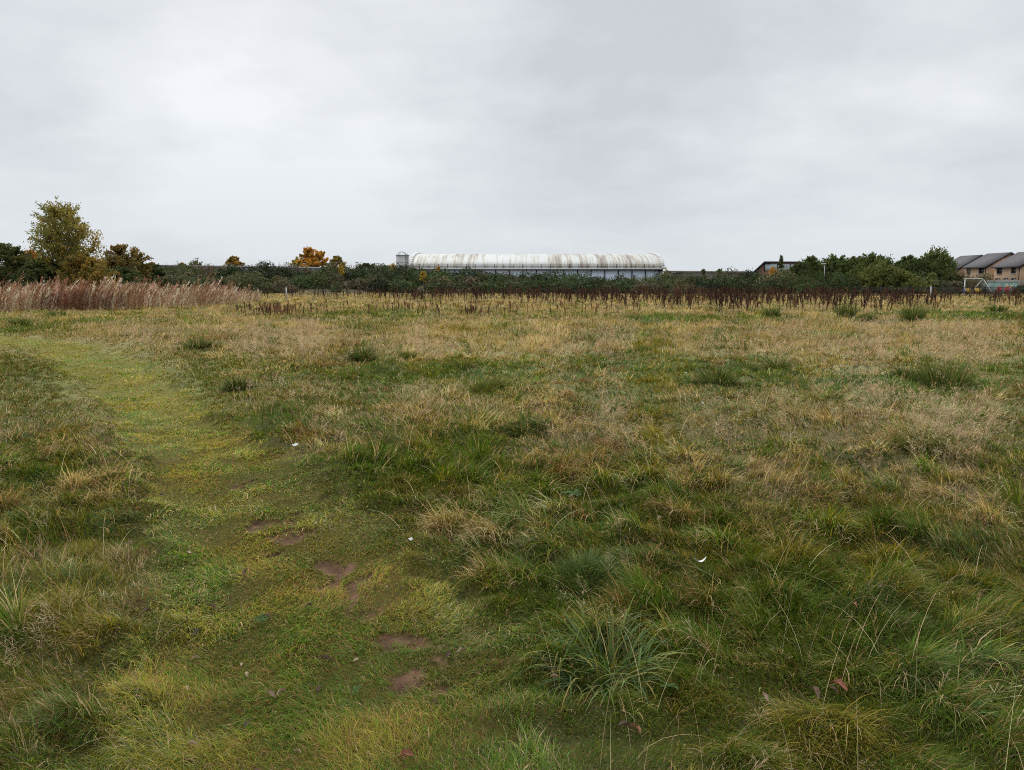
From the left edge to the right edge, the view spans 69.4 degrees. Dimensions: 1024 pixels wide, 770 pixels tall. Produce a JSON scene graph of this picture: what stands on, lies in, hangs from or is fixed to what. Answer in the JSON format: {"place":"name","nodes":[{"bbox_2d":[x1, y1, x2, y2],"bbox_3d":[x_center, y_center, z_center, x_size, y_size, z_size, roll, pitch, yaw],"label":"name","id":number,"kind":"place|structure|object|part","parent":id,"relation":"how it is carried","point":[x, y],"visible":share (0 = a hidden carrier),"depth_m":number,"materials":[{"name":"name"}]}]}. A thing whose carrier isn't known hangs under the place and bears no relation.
{"place":"outdoors","nodes":[
{"label":"outdoors","id":0,"kind":"place"},
{"bbox_2d":[0,333,589,769],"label":"path grass","id":1,"kind":"structure","parent":0,"point":[182,749],"depth_m":3.30,"materials":[{"name":"green plant"}]},
{"bbox_2d":[266,690,275,697],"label":"dead leaf","id":2,"kind":"object","parent":1,"relation":"on","point":[272,692],"visible":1,"depth_m":2.99,"materials":[{"name":"plant"}]},
{"bbox_2d":[319,654,331,659],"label":"dead leaf","id":3,"kind":"object","parent":1,"relation":"on","point":[325,656],"visible":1,"depth_m":3.26,"materials":[{"name":"brown plant"}]},
{"bbox_2d":[351,686,362,692],"bbox_3d":[-0.631,1.240,3.015,0.047,0.008,0.046,-13,14,2],"label":"leaf rosette","id":4,"kind":"object","parent":1,"relation":"on","point":[355,688],"visible":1,"depth_m":3.02,"materials":[{"name":"green plant"}]},
{"bbox_2d":[398,748,413,756],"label":"dead leaf","id":5,"kind":"object","parent":1,"relation":"on","point":[405,751],"visible":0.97,"depth_m":2.62,"materials":[{"name":"brown plant"}]},
{"bbox_2d":[0,279,1023,769],"bbox_3d":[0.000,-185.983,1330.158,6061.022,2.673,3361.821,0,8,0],"label":"ground","id":6,"kind":"structure","parent":0,"point":[338,569],"depth_m":4.33,"materials":[{"name":"green plant"}]},
{"bbox_2d":[0,242,32,288],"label":"broadleaf tree","id":7,"kind":"object","parent":6,"relation":"on","point":[8,255],"visible":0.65,"depth_m":60.73,"materials":[{"name":"green plant"}]},
{"bbox_2d":[4,316,33,326],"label":"grass tussock","id":8,"kind":"object","parent":6,"relation":"on","point":[22,322],"depth_m":25.77,"materials":[{"name":"green plant"}]},
{"bbox_2d":[16,249,37,281],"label":"broadleaf tree","id":9,"kind":"object","parent":6,"relation":"on","point":[33,253],"visible":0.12,"depth_m":68.72,"materials":[{"name":"orange plant"}]},
{"bbox_2d":[15,258,65,289],"bbox_3d":[-34.454,-7.703,54.426,3.975,3.515,3.650,0,8,0],"label":"hawthorn bush","id":10,"kind":"object","parent":6,"relation":"on","point":[38,273],"visible":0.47,"depth_m":53.66,"materials":[{"name":"green plant"}]},
{"bbox_2d":[45,310,66,315],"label":"grass tussock","id":11,"kind":"object","parent":6,"relation":"on","point":[64,313],"depth_m":33.20,"materials":[{"name":"green plant"}]},
{"bbox_2d":[23,196,106,282],"bbox_3d":[-33.025,-10.008,55.004,5.376,7.914,5.356,0,8,0],"label":"birch tree","id":12,"kind":"object","parent":6,"relation":"on","point":[54,243],"visible":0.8,"depth_m":54.12,"materials":[{"name":"green plant"}]},
{"bbox_2d":[49,251,119,286],"bbox_3d":[-30.671,-7.771,53.395,5.348,3.907,5.312,0,8,0],"label":"hawthorn bush","id":13,"kind":"object","parent":6,"relation":"on","point":[77,262],"visible":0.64,"depth_m":52.67,"materials":[{"name":"green plant"}]},
{"bbox_2d":[97,266,147,288],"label":"scrub bush","id":14,"kind":"object","parent":6,"relation":"on","point":[128,274],"visible":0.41,"depth_m":68.91,"materials":[{"name":"green plant"}]},
{"bbox_2d":[94,244,154,283],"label":"oak tree","id":15,"kind":"object","parent":6,"relation":"on","point":[116,258],"visible":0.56,"depth_m":74.48,"materials":[{"name":"green plant"}]},
{"bbox_2d":[0,268,260,311],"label":"reed bed","id":16,"kind":"object","parent":6,"relation":"on","point":[78,297],"visible":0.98,"depth_m":41.36,"materials":[{"name":"beige plant"}]},
{"bbox_2d":[138,262,172,293],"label":"scrub bush","id":17,"kind":"object","parent":6,"relation":"on","point":[156,270],"visible":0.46,"depth_m":82.61,"materials":[{"name":"green plant"}]},
{"bbox_2d":[176,336,225,348],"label":"grass tussock","id":18,"kind":"object","parent":6,"relation":"on","point":[202,343],"depth_m":16.38,"materials":[{"name":"green plant"}]},
{"bbox_2d":[160,265,301,272],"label":"long shed","id":19,"kind":"structure","parent":6,"relation":"on","point":[245,267],"depth_m":147.84,"materials":[{"name":"metal"}]},
{"bbox_2d":[212,372,257,391],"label":"grass tussock","id":20,"kind":"object","parent":6,"relation":"on","point":[244,384],"depth_m":10.75,"materials":[{"name":"green plant"}]},
{"bbox_2d":[225,255,245,265],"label":"broadleaf tree","id":21,"kind":"object","parent":6,"relation":"on","point":[233,260],"visible":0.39,"depth_m":168.96,"materials":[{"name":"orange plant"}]},
{"bbox_2d":[254,613,267,622],"bbox_3d":[-1.230,1.140,3.621,0.071,0.012,0.069,-1,24,0],"label":"leaf rosette","id":22,"kind":"object","parent":6,"relation":"on","point":[261,618],"visible":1,"depth_m":3.62,"materials":[{"name":"green plant"}]},
{"bbox_2d":[289,257,301,266],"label":"broadleaf tree","id":23,"kind":"object","parent":6,"relation":"on","point":[296,263],"visible":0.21,"depth_m":171.37,"materials":[{"name":"orange plant"}]},
{"bbox_2d":[295,246,314,266],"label":"maple tree","id":24,"kind":"object","parent":6,"relation":"on","point":[304,258],"visible":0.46,"depth_m":167.00,"materials":[{"name":"orange plant"}]},
{"bbox_2d":[301,257,323,266],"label":"maple tree","id":25,"kind":"object","parent":6,"relation":"on","point":[312,261],"visible":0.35,"depth_m":164.47,"materials":[{"name":"orange plant"}]},
{"bbox_2d":[287,266,347,270],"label":"long shed","id":26,"kind":"structure","parent":6,"relation":"on","point":[313,268],"depth_m":155.80,"materials":[{"name":"metal"}]},
{"bbox_2d":[309,249,328,266],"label":"maple tree","id":27,"kind":"object","parent":6,"relation":"on","point":[319,255],"visible":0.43,"depth_m":165.58,"materials":[{"name":"orange plant"}]},
{"bbox_2d":[329,255,347,267],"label":"broadleaf tree","id":28,"kind":"object","parent":6,"relation":"on","point":[336,258],"visible":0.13,"depth_m":165.29,"materials":[{"name":"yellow plant"}]},
{"bbox_2d":[338,264,344,274],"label":"sapling","id":29,"kind":"object","parent":6,"relation":"on","point":[340,268],"visible":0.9,"depth_m":102.70,"materials":[{"name":"yellow plant"}]},
{"bbox_2d":[339,342,382,361],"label":"grass tussock","id":30,"kind":"object","parent":6,"relation":"on","point":[357,355],"depth_m":14.68,"materials":[{"name":"green plant"}]},
{"bbox_2d":[355,263,373,270],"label":"scrub bush","id":31,"kind":"object","parent":6,"relation":"on","point":[365,265],"visible":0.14,"depth_m":122.91,"materials":[{"name":"green plant"}]},
{"bbox_2d":[396,252,408,266],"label":"silo","id":32,"kind":"object","parent":6,"relation":"on","point":[401,260],"visible":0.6,"depth_m":174.33,"materials":[{"name":"metal"}]},
{"bbox_2d":[395,350,426,358],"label":"grass tussock","id":33,"kind":"object","parent":6,"relation":"on","point":[403,354],"depth_m":15.09,"materials":[{"name":"green plant"}]},
{"bbox_2d":[419,271,426,283],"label":"sapling","id":34,"kind":"object","parent":6,"relation":"on","point":[423,275],"visible":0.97,"depth_m":99.80,"materials":[{"name":"yellow plant"}]},
{"bbox_2d":[227,298,640,316],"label":"sorrel stems","id":35,"kind":"object","parent":6,"relation":"on","point":[277,307],"visible":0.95,"depth_m":36.01,"materials":[{"name":"brown plant"}]},
{"bbox_2d":[444,359,480,369],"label":"grass tussock","id":36,"kind":"object","parent":6,"relation":"on","point":[461,367],"depth_m":13.06,"materials":[{"name":"green plant"}]},
{"bbox_2d":[463,374,511,395],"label":"grass tussock","id":37,"kind":"object","parent":6,"relation":"on","point":[483,387],"depth_m":10.20,"materials":[{"name":"green plant"}]},
{"bbox_2d":[0,258,996,294],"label":"gorse thicket","id":38,"kind":"object","parent":6,"relation":"on","point":[264,276],"visible":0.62,"depth_m":95.20,"materials":[{"name":"green plant"}]},
{"bbox_2d":[0,291,1023,769],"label":"meadow grass","id":39,"kind":"structure","parent":6,"relation":"on","point":[538,507],"depth_m":4.98,"materials":[{"name":"green plant"}]},
{"bbox_2d":[492,411,554,439],"bbox_3d":[0.129,0.400,7.450,0.735,0.317,0.656,0,8,0],"label":"grass tussock","id":40,"kind":"object","parent":6,"relation":"on","point":[515,429],"depth_m":7.44,"materials":[{"name":"green plant"}]},
{"bbox_2d":[561,489,581,496],"bbox_3d":[0.421,0.766,5.228,0.161,0.029,0.144,-3,12,0],"label":"leaf rosette","id":41,"kind":"object","parent":6,"relation":"on","point":[575,492],"visible":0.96,"depth_m":5.24,"materials":[{"name":"green plant"}]},
{"bbox_2d":[540,544,632,604],"bbox_3d":[0.393,0.996,3.924,0.563,0.244,0.582,0,8,0],"label":"grass tussock","id":42,"kind":"object","parent":6,"relation":"on","point":[583,567],"depth_m":3.94,"materials":[{"name":"green plant"}]},
{"bbox_2d":[514,596,699,716],"bbox_3d":[0.392,1.082,3.059,0.804,0.337,0.817,0,8,0],"label":"grass tussock","id":43,"kind":"object","parent":6,"relation":"on","point":[612,646],"depth_m":3.07,"materials":[{"name":"green plant"}]},
{"bbox_2d":[618,720,630,727],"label":"dead leaf","id":44,"kind":"object","parent":6,"relation":"on","point":[623,722],"visible":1,"depth_m":2.60,"materials":[{"name":"brown plant"}]},
{"bbox_2d":[630,723,640,733],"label":"dead leaf","id":45,"kind":"object","parent":6,"relation":"on","point":[638,728],"visible":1,"depth_m":2.57,"materials":[{"name":"brown plant"}]},
{"bbox_2d":[261,283,1022,304],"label":"dock stand","id":46,"kind":"object","parent":6,"relation":"on","point":[585,292],"visible":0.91,"depth_m":62.54,"materials":[{"name":"brown plant"}]},
{"bbox_2d":[660,683,678,689],"bbox_3d":[0.605,1.157,2.836,0.080,0.016,0.088,5,-8,-1],"label":"leaf rosette","id":47,"kind":"object","parent":6,"relation":"on","point":[671,686],"visible":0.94,"depth_m":2.84,"materials":[{"name":"green plant"}]},
{"bbox_2d":[686,289,693,309],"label":"dock stalk","id":48,"kind":"object","parent":6,"relation":"on","point":[689,295],"visible":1,"depth_m":40.27,"materials":[{"name":"brown plant"}]},
{"bbox_2d":[713,290,718,306],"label":"dock stalk","id":49,"kind":"object","parent":6,"relation":"on","point":[715,298],"visible":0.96,"depth_m":42.89,"materials":[{"name":"brown plant"}]},
{"bbox_2d":[689,365,751,386],"bbox_3d":[3.087,-0.178,11.073,1.109,0.432,1.138,0,8,0],"label":"grass tussock","id":50,"kind":"object","parent":6,"relation":"on","point":[719,374],"depth_m":10.98,"materials":[{"name":"green plant"}]},
{"bbox_2d":[731,360,767,372],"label":"grass tussock","id":51,"kind":"object","parent":6,"relation":"on","point":[752,367],"depth_m":13.25,"materials":[{"name":"green plant"}]},
{"bbox_2d":[760,695,778,707],"bbox_3d":[0.994,1.220,2.862,0.089,0.018,0.102,20,2,-3],"label":"leaf rosette","id":52,"kind":"object","parent":6,"relation":"on","point":[770,700],"visible":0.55,"depth_m":2.85,"materials":[{"name":"green plant"}]},
{"bbox_2d":[758,305,785,317],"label":"grass tussock","id":53,"kind":"object","parent":6,"relation":"on","point":[772,311],"depth_m":30.88,"materials":[{"name":"green plant"}]},
{"bbox_2d":[769,267,778,273],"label":"tree","id":54,"kind":"object","parent":6,"relation":"on","point":[772,269],"visible":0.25,"depth_m":116.53,"materials":[{"name":"orange plant"}]},
{"bbox_2d":[755,355,800,369],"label":"grass tussock","id":55,"kind":"object","parent":6,"relation":"on","point":[771,365],"depth_m":13.55,"materials":[{"name":"green plant"}]},
{"bbox_2d":[777,255,784,274],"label":"tree","id":56,"kind":"object","parent":6,"relation":"on","point":[781,261],"visible":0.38,"depth_m":114.31,"materials":[{"name":"green plant"}]},
{"bbox_2d":[752,261,832,274],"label":"portal shed","id":57,"kind":"structure","parent":6,"relation":"on","point":[764,266],"depth_m":167.77,"materials":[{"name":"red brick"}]},
{"bbox_2d":[784,260,815,277],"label":"willow tree","id":58,"kind":"object","parent":6,"relation":"on","point":[802,268],"visible":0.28,"depth_m":105.93,"materials":[{"name":"green plant"}]},
{"bbox_2d":[810,686,819,698],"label":"dead leaf","id":59,"kind":"object","parent":6,"relation":"on","point":[816,689],"visible":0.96,"depth_m":2.73,"materials":[{"name":"brown plant"}]},
{"bbox_2d":[802,255,828,276],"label":"willow tree","id":60,"kind":"object","parent":6,"relation":"on","point":[813,260],"visible":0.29,"depth_m":109.69,"materials":[{"name":"green plant"}]},
{"bbox_2d":[802,270,847,282],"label":"willow shrub","id":61,"kind":"object","parent":6,"relation":"on","point":[818,272],"visible":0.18,"depth_m":101.23,"materials":[{"name":"green plant"}]},
{"bbox_2d":[824,294,831,311],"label":"dock stalk","id":62,"kind":"object","parent":6,"relation":"on","point":[828,299],"visible":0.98,"depth_m":36.83,"materials":[{"name":"brown plant"}]},
{"bbox_2d":[814,253,850,275],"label":"willow tree","id":63,"kind":"object","parent":6,"relation":"on","point":[834,261],"visible":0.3,"depth_m":110.75,"materials":[{"name":"green plant"}]},
{"bbox_2d":[829,686,837,693],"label":"dead leaf","id":64,"kind":"object","parent":6,"relation":"on","point":[834,688],"visible":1,"depth_m":2.84,"materials":[{"name":"brown plant"}]},
{"bbox_2d":[830,679,847,689],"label":"dead leaf","id":65,"kind":"object","parent":6,"relation":"on","point":[841,683],"visible":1,"depth_m":2.86,"materials":[{"name":"brown plant"}]},
{"bbox_2d":[821,268,866,288],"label":"willow shrub","id":66,"kind":"object","parent":6,"relation":"on","point":[855,271],"visible":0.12,"depth_m":93.27,"materials":[{"name":"green plant"}]},
{"bbox_2d":[832,256,861,274],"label":"willow tree","id":67,"kind":"object","parent":6,"relation":"on","point":[848,264],"visible":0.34,"depth_m":107.97,"materials":[{"name":"green plant"}]},
{"bbox_2d":[831,300,863,318],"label":"grass tussock","id":68,"kind":"object","parent":6,"relation":"on","point":[843,309],"depth_m":30.89,"materials":[{"name":"green plant"}]},
{"bbox_2d":[857,313,877,322],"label":"grass tussock","id":69,"kind":"object","parent":6,"relation":"on","point":[870,317],"depth_m":28.56,"materials":[{"name":"green plant"}]},
{"bbox_2d":[845,251,896,275],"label":"willow tree","id":70,"kind":"object","parent":6,"relation":"on","point":[865,260],"visible":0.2,"depth_m":99.94,"materials":[{"name":"green plant"}]},
{"bbox_2d":[847,259,924,293],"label":"willow tree","id":71,"kind":"object","parent":6,"relation":"on","point":[873,274],"visible":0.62,"depth_m":89.46,"materials":[{"name":"green plant"}]},
{"bbox_2d":[872,269,942,293],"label":"willow shrub","id":72,"kind":"object","parent":6,"relation":"on","point":[915,285],"visible":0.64,"depth_m":87.89,"materials":[{"name":"green plant"}]},
{"bbox_2d":[893,254,921,275],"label":"willow tree","id":73,"kind":"object","parent":6,"relation":"on","point":[904,261],"visible":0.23,"depth_m":97.17,"materials":[{"name":"green plant"}]},
{"bbox_2d":[881,362,934,380],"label":"grass tussock","id":74,"kind":"object","parent":6,"relation":"on","point":[900,372],"depth_m":11.91,"materials":[{"name":"green plant"}]},
{"bbox_2d":[895,302,931,322],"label":"grass tussock","id":75,"kind":"object","parent":6,"relation":"on","point":[910,315],"depth_m":28.49,"materials":[{"name":"green plant"}]},
{"bbox_2d":[884,419,962,454],"bbox_3d":[3.677,0.426,6.592,0.864,0.391,0.816,0,8,0],"label":"grass tussock","id":76,"kind":"object","parent":6,"relation":"on","point":[935,442],"depth_m":6.54,"materials":[{"name":"green plant"}]},
{"bbox_2d":[902,258,944,286],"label":"willow tree","id":77,"kind":"object","parent":6,"relation":"on","point":[918,264],"visible":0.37,"depth_m":92.64,"materials":[{"name":"green plant"}]},
{"bbox_2d":[924,272,938,287],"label":"sapling","id":78,"kind":"object","parent":6,"relation":"on","point":[931,276],"visible":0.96,"depth_m":78.97,"materials":[{"name":"green plant"}]},
{"bbox_2d":[854,287,1023,295],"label":"railing","id":79,"kind":"object","parent":6,"relation":"on","point":[970,290],"visible":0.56,"depth_m":77.37,"materials":[{"name":"metal"}]},
{"bbox_2d":[920,245,957,271],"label":"willow shrub","id":80,"kind":"object","parent":6,"relation":"on","point":[946,255],"visible":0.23,"depth_m":96.10,"materials":[{"name":"green plant"}]},
{"bbox_2d":[904,353,986,389],"bbox_3d":[6.309,-0.187,10.817,1.257,0.637,1.222,0,8,0],"label":"grass tussock","id":81,"kind":"object","parent":6,"relation":"on","point":[946,375],"depth_m":10.71,"materials":[{"name":"green plant"}]},
{"bbox_2d":[926,251,968,287],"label":"willow tree","id":82,"kind":"object","parent":6,"relation":"on","point":[942,264],"visible":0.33,"depth_m":94.84,"materials":[{"name":"green plant"}]},
{"bbox_2d":[939,272,967,293],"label":"willow shrub","id":83,"kind":"object","parent":6,"relation":"on","point":[948,277],"visible":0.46,"depth_m":90.37,"materials":[{"name":"green plant"}]},
{"bbox_2d":[963,278,993,294],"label":"swing set","id":84,"kind":"object","parent":6,"relation":"on","point":[975,289],"visible":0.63,"depth_m":83.13,"materials":[{"name":"paint"}]},
{"bbox_2d":[966,280,1023,285],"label":"timber fence","id":85,"kind":"object","parent":6,"relation":"on","point":[1021,282],"visible":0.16,"depth_m":116.84,"materials":[{"name":"wood"}]},
{"bbox_2d":[987,304,1008,312],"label":"grass tussock","id":86,"kind":"object","parent":6,"relation":"on","point":[993,308],"depth_m":37.15,"materials":[{"name":"green plant"}]},
{"bbox_2d":[974,463,1023,507],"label":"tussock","id":87,"kind":"object","parent":6,"relation":"on","point":[1016,497],"visible":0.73,"depth_m":5.19,"materials":[{"name":"green plant"}]},
{"bbox_2d":[981,281,1019,294],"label":"utility cabinet","id":88,"kind":"object","parent":6,"relation":"on","point":[993,285],"visible":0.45,"depth_m":89.18,"materials":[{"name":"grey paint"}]},
{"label":"door","id":89,"kind":"part","parent":88,"relation":"part of","materials":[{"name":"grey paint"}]},
{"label":"door","id":90,"kind":"part","parent":88,"relation":"part of","materials":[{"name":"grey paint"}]},
{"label":"door","id":91,"kind":"part","parent":88,"relation":"part of","materials":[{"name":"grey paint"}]},
{"bbox_2d":[1010,285,1023,294],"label":"willow shrub","id":92,"kind":"object","parent":6,"relation":"on","point":[1021,288],"visible":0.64,"depth_m":86.86,"materials":[{"name":"green plant"}]},
{"bbox_2d":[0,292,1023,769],"bbox_3d":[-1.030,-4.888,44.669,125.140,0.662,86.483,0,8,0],"label":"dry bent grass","id":93,"kind":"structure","parent":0,"point":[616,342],"depth_m":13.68,"materials":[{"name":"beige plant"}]},
{"bbox_2d":[0,0,1023,270],"label":"sky","id":94,"kind":"structure","parent":0,"point":[710,135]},
{"bbox_2d":[409,252,664,280],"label":"warehouse","id":95,"kind":"structure","parent":0,"point":[627,265],"depth_m":178.56,"materials":[{"name":"white paint"}]},
{"bbox_2d":[663,271,752,279],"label":"building","id":96,"kind":"structure","parent":0,"point":[694,273],"depth_m":187.89,"materials":[{"name":"grey"}]},
{"bbox_2d":[954,255,983,275],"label":"house","id":97,"kind":"structure","parent":0,"point":[963,261],"depth_m":150.44,"materials":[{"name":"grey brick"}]},
{"bbox_2d":[962,252,1013,279],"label":"house","id":98,"kind":"structure","parent":0,"point":[984,264],"depth_m":141.09,"materials":[{"name":"grey brick"}]},
{"bbox_2d":[991,252,1023,279],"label":"house","id":99,"kind":"structure","parent":0,"point":[1011,267],"depth_m":132.84,"materials":[{"name":"beige brick"}]},
{"bbox_2d":[997,268,1001,273],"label":"window","id":100,"kind":"structure","parent":99,"relation":"in","point":[999,270],"depth_m":134.91,"materials":[{"name":"black glass"}]},
{"bbox_2d":[1010,268,1015,273],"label":"window","id":101,"kind":"structure","parent":99,"relation":"in","point":[1013,270],"depth_m":131.16,"materials":[{"name":"black glass"}]}
]}

